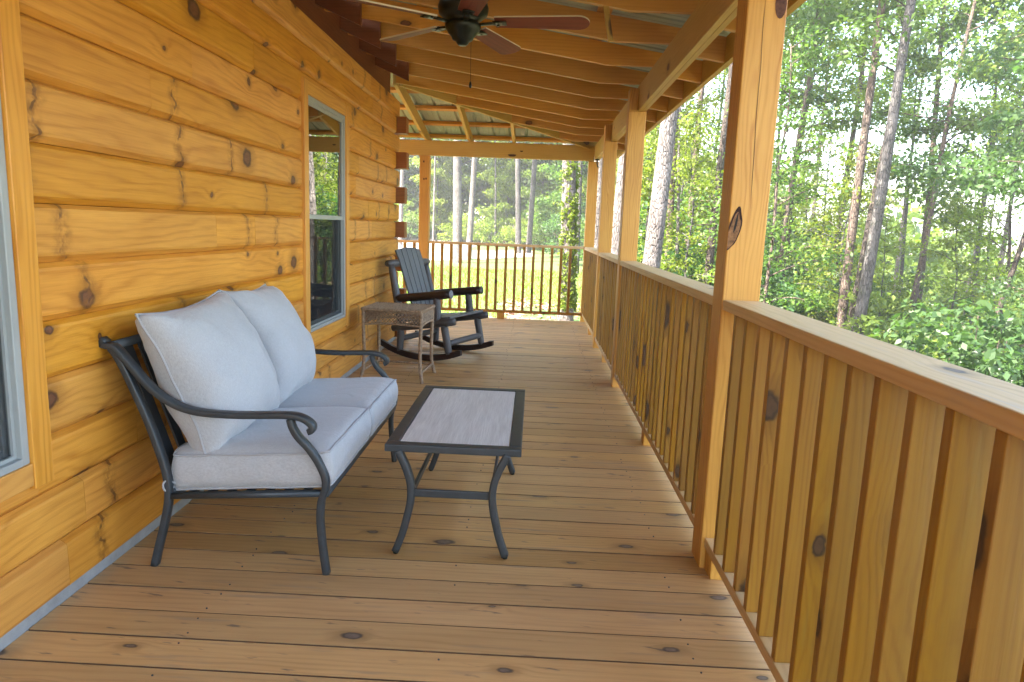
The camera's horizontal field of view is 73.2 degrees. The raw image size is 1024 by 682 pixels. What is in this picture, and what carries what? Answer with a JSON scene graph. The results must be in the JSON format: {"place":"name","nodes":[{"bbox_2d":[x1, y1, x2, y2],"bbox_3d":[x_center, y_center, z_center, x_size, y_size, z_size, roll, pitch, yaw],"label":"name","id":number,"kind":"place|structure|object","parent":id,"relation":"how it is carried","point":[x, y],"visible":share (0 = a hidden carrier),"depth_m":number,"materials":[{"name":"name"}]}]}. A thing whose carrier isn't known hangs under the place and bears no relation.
{"place":"outdoors","nodes":[
{"label":"outdoors","id":0,"kind":"place"},
{"bbox_2d":[397,238,531,260],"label":"gravel driveway","id":1,"kind":"structure","parent":0,"point":[501,254],"depth_m":35.19,"materials":[{"name":"grey gravel"}]},
{"bbox_2d":[397,245,582,317],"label":"lawn","id":2,"kind":"structure","parent":0,"point":[528,262],"depth_m":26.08,"materials":[{"name":"green plant"}]},
{"bbox_2d":[453,140,461,262],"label":"tall tree","id":3,"kind":"object","parent":2,"relation":"on","point":[457,202],"visible":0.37,"depth_m":29.41,"materials":[{"name":"grey plant"}]},
{"bbox_2d":[394,209,1023,320],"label":"ground","id":4,"kind":"structure","parent":0,"point":[524,316],"depth_m":47.33,"materials":[{"name":"green plant"}]},
{"bbox_2d":[398,137,404,244],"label":"tall tree","id":5,"kind":"object","parent":4,"relation":"on","point":[401,205],"visible":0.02,"depth_m":39.42,"materials":[{"name":"grey plant"}]},
{"bbox_2d":[395,200,436,239],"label":"shrub","id":6,"kind":"object","parent":4,"relation":"on","point":[410,218],"visible":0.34,"depth_m":43.26,"materials":[{"name":"green plant"}]},
{"bbox_2d":[394,138,439,210],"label":"forest tree","id":7,"kind":"object","parent":4,"relation":"on","point":[410,186],"visible":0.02,"depth_m":47.24,"materials":[{"name":"green plant"}]},
{"bbox_2d":[400,155,467,234],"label":"forest tree","id":8,"kind":"object","parent":4,"relation":"on","point":[416,172],"visible":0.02,"depth_m":50.02,"materials":[{"name":"green plant"}]},
{"bbox_2d":[432,139,436,240],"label":"tall tree","id":9,"kind":"object","parent":4,"relation":"on","point":[433,224],"depth_m":41.32,"materials":[{"name":"grey plant"}]},
{"bbox_2d":[410,138,469,240],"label":"forest tree","id":10,"kind":"object","parent":4,"relation":"on","point":[441,186],"visible":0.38,"depth_m":44.10,"materials":[{"name":"green plant"}]},
{"bbox_2d":[413,138,499,238],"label":"forest tree","id":11,"kind":"object","parent":4,"relation":"on","point":[482,184],"visible":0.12,"depth_m":46.88,"materials":[{"name":"green plant"}]},
{"bbox_2d":[437,212,488,242],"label":"shrub","id":12,"kind":"object","parent":4,"relation":"on","point":[446,227],"visible":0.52,"depth_m":43.05,"materials":[{"name":"green plant"}]},
{"bbox_2d":[465,141,477,259],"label":"tall tree","id":13,"kind":"object","parent":4,"relation":"on","point":[472,202],"visible":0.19,"depth_m":31.39,"materials":[{"name":"grey plant"}]},
{"bbox_2d":[464,217,510,246],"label":"shrub","id":14,"kind":"object","parent":4,"relation":"on","point":[487,231],"visible":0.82,"depth_m":42.67,"materials":[{"name":"green plant"}]},
{"bbox_2d":[494,140,496,246],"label":"slim tree","id":15,"kind":"object","parent":4,"relation":"on","point":[495,219],"visible":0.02,"depth_m":42.19,"materials":[{"name":"grey plant"}]},
{"bbox_2d":[463,140,528,235],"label":"forest tree","id":16,"kind":"object","parent":4,"relation":"on","point":[484,204],"visible":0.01,"depth_m":48.83,"materials":[{"name":"green plant"}]},
{"bbox_2d":[475,141,536,243],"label":"forest tree","id":17,"kind":"object","parent":4,"relation":"on","point":[506,207],"visible":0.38,"depth_m":42.92,"materials":[{"name":"green plant"}]},
{"bbox_2d":[515,142,520,252],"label":"tall tree","id":18,"kind":"object","parent":4,"relation":"on","point":[517,204],"visible":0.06,"depth_m":35.24,"materials":[{"name":"grey plant"}]},
{"bbox_2d":[487,141,558,218],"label":"forest tree","id":19,"kind":"object","parent":4,"relation":"on","point":[526,166],"visible":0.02,"depth_m":46.37,"materials":[{"name":"green plant"}]},
{"bbox_2d":[500,215,546,248],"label":"shrub","id":20,"kind":"object","parent":4,"relation":"on","point":[512,231],"visible":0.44,"depth_m":40.83,"materials":[{"name":"green plant"}]},
{"bbox_2d":[526,143,537,252],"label":"tall tree","id":21,"kind":"object","parent":4,"relation":"on","point":[531,207],"visible":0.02,"depth_m":35.73,"materials":[{"name":"grey plant"}]},
{"bbox_2d":[488,298,579,319],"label":"leaf litter","id":22,"kind":"object","parent":4,"relation":"on","point":[552,317],"visible":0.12,"depth_m":16.70,"materials":[{"name":"brown plant"}]},
{"bbox_2d":[521,141,561,244],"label":"forest tree","id":23,"kind":"object","parent":4,"relation":"on","point":[525,191],"visible":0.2,"depth_m":41.42,"materials":[{"name":"green plant"}]},
{"bbox_2d":[522,208,560,251],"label":"shrub","id":24,"kind":"object","parent":4,"relation":"on","point":[537,230],"visible":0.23,"depth_m":39.14,"materials":[{"name":"green plant"}]},
{"bbox_2d":[521,143,587,226],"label":"forest tree","id":25,"kind":"object","parent":4,"relation":"on","point":[544,217],"visible":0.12,"depth_m":36.22,"materials":[{"name":"green plant"}]},
{"bbox_2d":[521,142,587,209],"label":"forest tree","id":26,"kind":"object","parent":4,"relation":"on","point":[537,183],"visible":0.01,"depth_m":42.06,"materials":[{"name":"green plant"}]},
{"bbox_2d":[537,200,585,257],"bbox_3d":[3.378,-5.139,33.560,4.207,3.457,4.026,8,11,33],"label":"shrub","id":27,"kind":"object","parent":4,"relation":"on","point":[549,225],"visible":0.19,"depth_m":33.51,"materials":[{"name":"green plant"}]},
{"bbox_2d":[556,143,581,320],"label":"tall tree","id":28,"kind":"object","parent":4,"relation":"on","point":[570,186],"visible":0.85,"depth_m":14.65,"materials":[{"name":"green plant"}]},
{"bbox_2d":[575,161,582,272],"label":"tall tree","id":29,"kind":"object","parent":4,"relation":"on","point":[579,190],"visible":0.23,"depth_m":25.41,"materials":[{"name":"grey plant"}]},
{"bbox_2d":[594,158,602,248],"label":"tall tree","id":30,"kind":"object","parent":4,"relation":"on","point":[600,161],"visible":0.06,"depth_m":16.00,"materials":[{"name":"grey plant"}]},
{"bbox_2d":[551,138,654,219],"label":"forest tree","id":31,"kind":"object","parent":4,"relation":"on","point":[584,190],"visible":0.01,"depth_m":34.71,"materials":[{"name":"green plant"}]},
{"bbox_2d":[611,154,623,254],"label":"tall tree","id":32,"kind":"object","parent":4,"relation":"on","point":[616,219],"visible":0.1,"depth_m":14.57,"materials":[{"name":"grey plant"}]},
{"bbox_2d":[580,197,718,278],"bbox_3d":[4.192,-2.454,20.512,4.558,3.745,4.361,-4,11,-34],"label":"shrub","id":33,"kind":"object","parent":4,"relation":"on","point":[641,247],"visible":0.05,"depth_m":20.04,"materials":[{"name":"green plant"}]},
{"bbox_2d":[642,108,678,268],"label":"tall tree","id":34,"kind":"object","parent":4,"relation":"on","point":[652,255],"visible":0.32,"depth_m":11.54,"materials":[{"name":"grey plant"}]},
{"bbox_2d":[614,100,708,268],"bbox_3d":[3.666,-2.857,18.555,2.952,7.556,2.951,4,10,11],"label":"understory tree","id":35,"kind":"object","parent":4,"relation":"on","point":[655,141],"visible":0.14,"depth_m":18.06,"materials":[{"name":"green plant"}]},
{"bbox_2d":[615,88,721,271],"bbox_3d":[3.495,-3.876,15.700,2.892,11.328,2.858,2,9,2],"label":"tall tree","id":36,"kind":"object","parent":4,"relation":"on","point":[650,179],"visible":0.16,"depth_m":15.60,"materials":[{"name":"green plant"}]},
{"bbox_2d":[665,110,678,271],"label":"tall tree","id":37,"kind":"object","parent":4,"relation":"on","point":[672,200],"visible":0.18,"depth_m":17.48,"materials":[{"name":"grey plant"}]},
{"bbox_2d":[642,102,725,283],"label":"understory tree","id":38,"kind":"object","parent":4,"relation":"on","point":[680,262],"visible":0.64,"depth_m":14.51,"materials":[{"name":"green plant"}]},
{"bbox_2d":[643,68,727,235],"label":"understory tree","id":39,"kind":"object","parent":4,"relation":"on","point":[686,103],"visible":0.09,"depth_m":21.65,"materials":[{"name":"green plant"}]},
{"bbox_2d":[684,86,704,248],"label":"slim tree","id":40,"kind":"object","parent":4,"relation":"on","point":[701,97],"visible":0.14,"depth_m":19.76,"materials":[{"name":"grey plant"}]},
{"bbox_2d":[407,134,1023,351],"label":"distant forest","id":41,"kind":"object","parent":4,"relation":"on","point":[911,260],"visible":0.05,"depth_m":38.22,"materials":[{"name":"green plant"}]},
{"bbox_2d":[703,63,732,284],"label":"tall tree","id":42,"kind":"object","parent":4,"relation":"on","point":[710,251],"visible":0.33,"depth_m":14.42,"materials":[{"name":"grey plant"}]},
{"bbox_2d":[676,67,786,243],"bbox_3d":[7.113,-4.817,24.237,4.483,11.276,4.026,6,10,20],"label":"understory tree","id":43,"kind":"object","parent":4,"relation":"on","point":[714,130],"visible":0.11,"depth_m":23.45,"materials":[{"name":"green plant"}]},
{"bbox_2d":[668,85,799,261],"bbox_3d":[5.609,-2.668,17.844,4.055,8.905,2.560,3,9,4],"label":"understory tree","id":44,"kind":"object","parent":4,"relation":"on","point":[722,95],"visible":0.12,"depth_m":17.79,"materials":[{"name":"green plant"}]},
{"bbox_2d":[664,236,804,311],"bbox_3d":[4.771,-0.843,15.794,3.690,3.169,3.857,-3,11,-28],"label":"shrub","id":45,"kind":"object","parent":4,"relation":"on","point":[772,281],"visible":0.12,"depth_m":15.04,"materials":[{"name":"green plant"}]},
{"bbox_2d":[668,19,863,309],"bbox_3d":[4.793,-1.520,12.966,3.830,8.410,2.418,3,9,7],"label":"understory tree","id":46,"kind":"object","parent":4,"relation":"on","point":[772,235],"visible":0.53,"depth_m":12.59,"materials":[{"name":"green plant"}]},
{"bbox_2d":[759,252,837,321],"bbox_3d":[5.906,-0.566,16.573,3.811,3.196,3.714,10,12,40],"label":"shrub","id":47,"kind":"object","parent":4,"relation":"on","point":[815,299],"visible":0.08,"depth_m":15.62,"materials":[{"name":"green plant"}]},
{"bbox_2d":[767,126,849,282],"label":"understory tree","id":48,"kind":"object","parent":4,"relation":"on","point":[807,194],"visible":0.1,"depth_m":30.65,"materials":[{"name":"green plant"}]},
{"bbox_2d":[707,1,912,297],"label":"understory tree","id":49,"kind":"object","parent":4,"relation":"on","point":[792,213],"visible":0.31,"depth_m":17.46,"materials":[{"name":"green plant"}]},
{"bbox_2d":[764,97,874,294],"bbox_3d":[9.738,-2.729,22.022,3.618,9.822,3.435,7,11,27],"label":"understory tree","id":50,"kind":"object","parent":4,"relation":"on","point":[816,192],"visible":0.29,"depth_m":21.47,"materials":[{"name":"green plant"}]},
{"bbox_2d":[765,217,876,301],"bbox_3d":[9.370,-1.736,23.205,5.960,4.897,5.703,4,9,9],"label":"shrub","id":51,"kind":"object","parent":4,"relation":"on","point":[791,273],"visible":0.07,"depth_m":22.63,"materials":[{"name":"green plant"}]},
{"bbox_2d":[782,288,889,332],"bbox_3d":[7.206,0.113,16.642,3.349,2.808,3.866,8,11,32],"label":"shrub","id":52,"kind":"object","parent":4,"relation":"on","point":[828,299],"visible":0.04,"depth_m":16.00,"materials":[{"name":"green plant"}]},
{"bbox_2d":[773,0,905,292],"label":"tall tree","id":53,"kind":"object","parent":4,"relation":"on","point":[821,8],"visible":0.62,"depth_m":15.82,"materials":[{"name":"green plant"}]},
{"bbox_2d":[791,1,892,281],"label":"slim tree","id":54,"kind":"object","parent":4,"relation":"on","point":[845,83],"visible":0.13,"depth_m":23.68,"materials":[{"name":"green plant"}]},
{"bbox_2d":[782,133,911,337],"bbox_3d":[7.152,-0.843,15.541,2.951,7.556,2.952,8,11,31],"label":"understory tree","id":55,"kind":"object","parent":4,"relation":"on","point":[847,180],"visible":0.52,"depth_m":15.20,"materials":[{"name":"green plant"}]},
{"bbox_2d":[773,1,922,267],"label":"tall tree","id":56,"kind":"object","parent":4,"relation":"on","point":[849,34],"visible":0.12,"depth_m":17.59,"materials":[{"name":"green plant"}]},
{"bbox_2d":[836,0,885,326],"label":"tall tree","id":57,"kind":"object","parent":4,"relation":"on","point":[858,180],"visible":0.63,"depth_m":14.37,"materials":[{"name":"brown plant"}]},
{"bbox_2d":[825,0,899,286],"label":"slim tree","id":58,"kind":"object","parent":4,"relation":"on","point":[853,135],"visible":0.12,"depth_m":21.78,"materials":[{"name":"grey plant"}]},
{"bbox_2d":[827,141,913,285],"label":"understory tree","id":59,"kind":"object","parent":4,"relation":"on","point":[870,182],"visible":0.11,"depth_m":26.10,"materials":[{"name":"green plant"}]},
{"bbox_2d":[817,0,939,329],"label":"tall tree","id":60,"kind":"object","parent":4,"relation":"on","point":[866,22],"visible":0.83,"depth_m":13.77,"materials":[{"name":"green plant"}]},
{"bbox_2d":[807,289,952,360],"bbox_3d":[7.412,0.479,14.284,3.714,3.196,3.811,4,10,10],"label":"shrub","id":61,"kind":"object","parent":4,"relation":"on","point":[867,326],"visible":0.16,"depth_m":14.00,"materials":[{"name":"green plant"}]},
{"bbox_2d":[851,0,915,334],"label":"tall tree","id":62,"kind":"object","parent":4,"relation":"on","point":[865,285],"visible":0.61,"depth_m":13.37,"materials":[{"name":"grey plant"}]},
{"bbox_2d":[853,208,934,340],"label":"understory tree","id":63,"kind":"object","parent":4,"relation":"on","point":[888,250],"visible":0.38,"depth_m":19.15,"materials":[{"name":"green plant"}]},
{"bbox_2d":[849,0,962,291],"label":"slim tree","id":64,"kind":"object","parent":4,"relation":"on","point":[930,64],"visible":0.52,"depth_m":19.46,"materials":[{"name":"green plant"}]},
{"bbox_2d":[832,269,986,349],"bbox_3d":[11.495,0.009,20.297,5.081,4.261,4.952,1,9,-10],"label":"shrub","id":65,"kind":"object","parent":4,"relation":"on","point":[926,287],"visible":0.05,"depth_m":19.70,"materials":[{"name":"green plant"}]},
{"bbox_2d":[877,0,951,333],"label":"tall tree","id":66,"kind":"object","parent":4,"relation":"on","point":[905,220],"visible":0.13,"depth_m":22.90,"materials":[{"name":"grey plant"}]},
{"bbox_2d":[877,0,984,292],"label":"slim tree","id":67,"kind":"object","parent":4,"relation":"on","point":[970,146],"visible":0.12,"depth_m":24.96,"materials":[{"name":"green plant"}]},
{"bbox_2d":[841,0,1023,328],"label":"tall tree","id":68,"kind":"object","parent":4,"relation":"on","point":[967,124],"visible":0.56,"depth_m":17.84,"materials":[{"name":"green plant"}]},
{"bbox_2d":[848,0,1023,330],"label":"tall tree","id":69,"kind":"object","parent":4,"relation":"on","point":[917,127],"visible":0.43,"depth_m":18.87,"materials":[{"name":"green plant"}]},
{"bbox_2d":[873,290,1023,385],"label":"shrub","id":70,"kind":"object","parent":4,"relation":"on","point":[992,362],"visible":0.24,"depth_m":9.24,"materials":[{"name":"green plant"}]},
{"bbox_2d":[878,0,1023,351],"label":"tall tree","id":71,"kind":"object","parent":4,"relation":"on","point":[980,182],"visible":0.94,"depth_m":13.17,"materials":[{"name":"green plant"}]},
{"bbox_2d":[891,191,1019,336],"bbox_3d":[10.798,0.043,16.888,2.952,7.556,2.951,-4,11,-35],"label":"understory tree","id":72,"kind":"object","parent":4,"relation":"on","point":[948,244],"visible":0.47,"depth_m":16.53,"materials":[{"name":"green plant"}]},
{"bbox_2d":[890,0,1023,302],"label":"slim tree","id":73,"kind":"object","parent":4,"relation":"on","point":[957,35],"visible":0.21,"depth_m":19.64,"materials":[{"name":"green plant"}]},
{"bbox_2d":[901,81,1023,357],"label":"understory tree","id":74,"kind":"object","parent":4,"relation":"on","point":[1008,230],"visible":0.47,"depth_m":15.12,"materials":[{"name":"green plant"}]},
{"bbox_2d":[920,22,1023,323],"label":"slim tree","id":75,"kind":"object","parent":4,"relation":"on","point":[993,143],"visible":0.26,"depth_m":17.74,"materials":[{"name":"green plant"}]},
{"bbox_2d":[922,134,1023,346],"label":"understory tree","id":76,"kind":"object","parent":4,"relation":"on","point":[985,249],"visible":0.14,"depth_m":21.32,"materials":[{"name":"green plant"}]},
{"bbox_2d":[935,142,1023,383],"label":"understory tree","id":77,"kind":"object","parent":4,"relation":"on","point":[1005,290],"visible":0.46,"depth_m":11.66,"materials":[{"name":"green plant"}]},
{"bbox_2d":[940,318,1023,386],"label":"shrub","id":78,"kind":"object","parent":4,"relation":"on","point":[984,339],"visible":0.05,"depth_m":10.07,"materials":[{"name":"green plant"}]},
{"bbox_2d":[941,2,1023,323],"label":"slim tree","id":79,"kind":"object","parent":4,"relation":"on","point":[986,97],"visible":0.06,"depth_m":22.23,"materials":[{"name":"green plant"}]},
{"bbox_2d":[981,216,1023,319],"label":"understory tree","id":80,"kind":"object","parent":4,"relation":"on","point":[1021,262],"visible":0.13,"depth_m":23.60,"materials":[{"name":"green plant"}]},
{"bbox_3d":[-1.847,1.999,3.699,5.410,2.560,13.330,2,9,2],"label":"floor framing","id":81,"kind":"object","parent":4,"relation":"on","visible":0},
{"bbox_2d":[0,0,408,651],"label":"log house","id":82,"kind":"structure","parent":81,"relation":"on","point":[164,154],"depth_m":2.73,"materials":[{"name":"brown wood"}]},
{"bbox_2d":[0,0,53,502],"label":"window","id":83,"kind":"structure","parent":82,"relation":"in","point":[26,456],"depth_m":2.07,"materials":[{"name":"brown wood"}]},
{"bbox_2d":[298,77,349,341],"bbox_3d":[-1.423,-0.919,5.136,0.136,1.770,1.105,2,9,2],"label":"window","id":84,"kind":"structure","parent":82,"relation":"in","point":[324,128],"depth_m":5.13,"materials":[{"name":"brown wood"}]},
{"bbox_2d":[324,0,806,157],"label":"porch roof","id":85,"kind":"structure","parent":82,"relation":"attached to","point":[561,86],"depth_m":5.52,"materials":[{"name":"brown wood"}]},
{"bbox_2d":[347,0,589,87],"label":"ceiling fan","id":86,"kind":"object","parent":85,"relation":"hanging from","point":[462,19],"visible":1,"depth_m":3.59,"materials":[{"name":"brown wood"}]},
{"bbox_2d":[0,318,775,681],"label":"porch floor","id":87,"kind":"structure","parent":81,"relation":"on","point":[598,574],"depth_m":2.61,"materials":[{"name":"brown wood"}]},
{"bbox_2d":[98,284,397,575],"bbox_3d":[-1.062,0.271,3.176,0.850,1.003,1.324,2,9,2],"label":"loveseat","id":88,"kind":"object","parent":87,"relation":"on","point":[249,403],"visible":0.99,"depth_m":2.61,"materials":[{"name":"white fabric"}]},
{"bbox_2d":[359,302,435,383],"bbox_3d":[-0.982,0.004,5.980,0.563,0.626,0.498,3,9,6],"label":"side table","id":89,"kind":"object","parent":87,"relation":"on","point":[423,314],"visible":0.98,"depth_m":5.78,"materials":[{"name":"brown wicker"}]},
{"bbox_2d":[418,155,430,258],"bbox_3d":[-1.269,-1.492,9.959,0.140,2.294,0.142,2,9,2],"label":"porch post","id":90,"kind":"object","parent":87,"relation":"on","point":[424,200],"visible":0.67,"depth_m":9.82,"materials":[{"name":"brown wood"}]},
{"bbox_2d":[399,139,594,160],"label":"roof beam","id":91,"kind":"structure","parent":90,"relation":"on","point":[498,150],"depth_m":9.66,"materials":[{"name":"brown wood"}]},
{"bbox_2d":[380,247,493,360],"bbox_3d":[-0.757,-0.394,7.026,0.950,1.079,0.770,6,10,24],"label":"rocking chair","id":92,"kind":"object","parent":87,"relation":"on","point":[412,263],"visible":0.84,"depth_m":6.94,"materials":[{"name":"grey wood"}]},
{"bbox_2d":[384,385,524,558],"bbox_3d":[-0.226,0.562,3.264,0.544,0.455,1.066,2,9,2],"label":"coffee table","id":93,"kind":"object","parent":87,"relation":"on","point":[436,420],"visible":1,"depth_m":2.94,"materials":[{"name":"grey metal"}]},
{"bbox_2d":[428,241,583,318],"bbox_3d":[-0.102,-0.864,10.000,2.236,1.085,0.089,2,9,2],"label":"porch railing","id":94,"kind":"object","parent":87,"relation":"on","point":[500,313],"visible":0.92,"depth_m":9.95,"materials":[{"name":"brown wood"}]},
{"bbox_2d":[580,161,598,321],"bbox_3d":[1.113,-1.490,9.928,0.140,2.476,0.140,2,9,2],"label":"porch post","id":95,"kind":"object","parent":87,"relation":"on","point":[591,203],"visible":0.63,"depth_m":9.80,"materials":[{"name":"brown wood"}]},
{"bbox_2d":[582,247,597,335],"bbox_3d":[1.055,-0.642,8.934,0.141,1.079,2.096,2,9,2],"label":"porch railing","id":96,"kind":"object","parent":87,"relation":"on","point":[589,281],"visible":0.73,"depth_m":8.86,"materials":[{"name":"brown wood"}]},
{"bbox_2d":[592,124,617,347],"bbox_3d":[1.039,-1.129,7.719,0.140,2.476,0.140,2,9,2],"label":"porch post","id":97,"kind":"object","parent":87,"relation":"on","point":[607,195],"visible":0.75,"depth_m":7.59,"materials":[{"name":"brown wood"}]},
{"bbox_2d":[594,135,603,160],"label":"roof beam","id":98,"kind":"structure","parent":97,"relation":"attached to","point":[599,149],"depth_m":8.95,"materials":[{"name":"brown wood"}]},
{"bbox_2d":[595,253,617,369],"bbox_3d":[0.986,-0.303,6.862,0.141,1.079,1.816,2,9,2],"label":"porch railing","id":99,"kind":"object","parent":87,"relation":"on","point":[606,301],"visible":0.68,"depth_m":6.76,"materials":[{"name":"brown wood"}]},
{"bbox_2d":[610,88,645,387],"bbox_3d":[0.975,-0.813,5.786,0.140,2.476,0.140,2,9,2],"label":"porch post","id":100,"kind":"object","parent":87,"relation":"on","point":[632,178],"visible":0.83,"depth_m":5.66,"materials":[{"name":"brown wood"}]},
{"bbox_2d":[611,102,627,141],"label":"roof beam","id":101,"kind":"structure","parent":100,"relation":"attached to","point":[618,127],"depth_m":6.83,"materials":[{"name":"brown wood"}]},
{"bbox_2d":[614,261,713,525],"bbox_3d":[0.900,0.112,4.325,0.141,1.079,3.041,2,9,2],"label":"porch railing","id":102,"kind":"object","parent":87,"relation":"on","point":[664,325],"visible":0.94,"depth_m":3.66,"materials":[{"name":"brown wood"}]},
{"bbox_2d":[692,0,787,567],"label":"porch post","id":103,"kind":"object","parent":87,"relation":"on","point":[756,72],"visible":0.82,"depth_m":2.55,"materials":[{"name":"brown wood"}]},
{"bbox_2d":[638,0,737,110],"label":"roof beam","id":104,"kind":"structure","parent":103,"relation":"attached to","point":[707,22],"depth_m":3.81,"materials":[{"name":"brown wood"}]},
{"bbox_2d":[704,300,1023,681],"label":"porch railing","id":105,"kind":"object","parent":87,"relation":"on","point":[869,525],"visible":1,"depth_m":1.50,"materials":[{"name":"brown wood"}]},
{"bbox_2d":[470,0,1023,245],"label":"sky","id":106,"kind":"structure","parent":0,"point":[965,94],"materials":[{"name":"white"}]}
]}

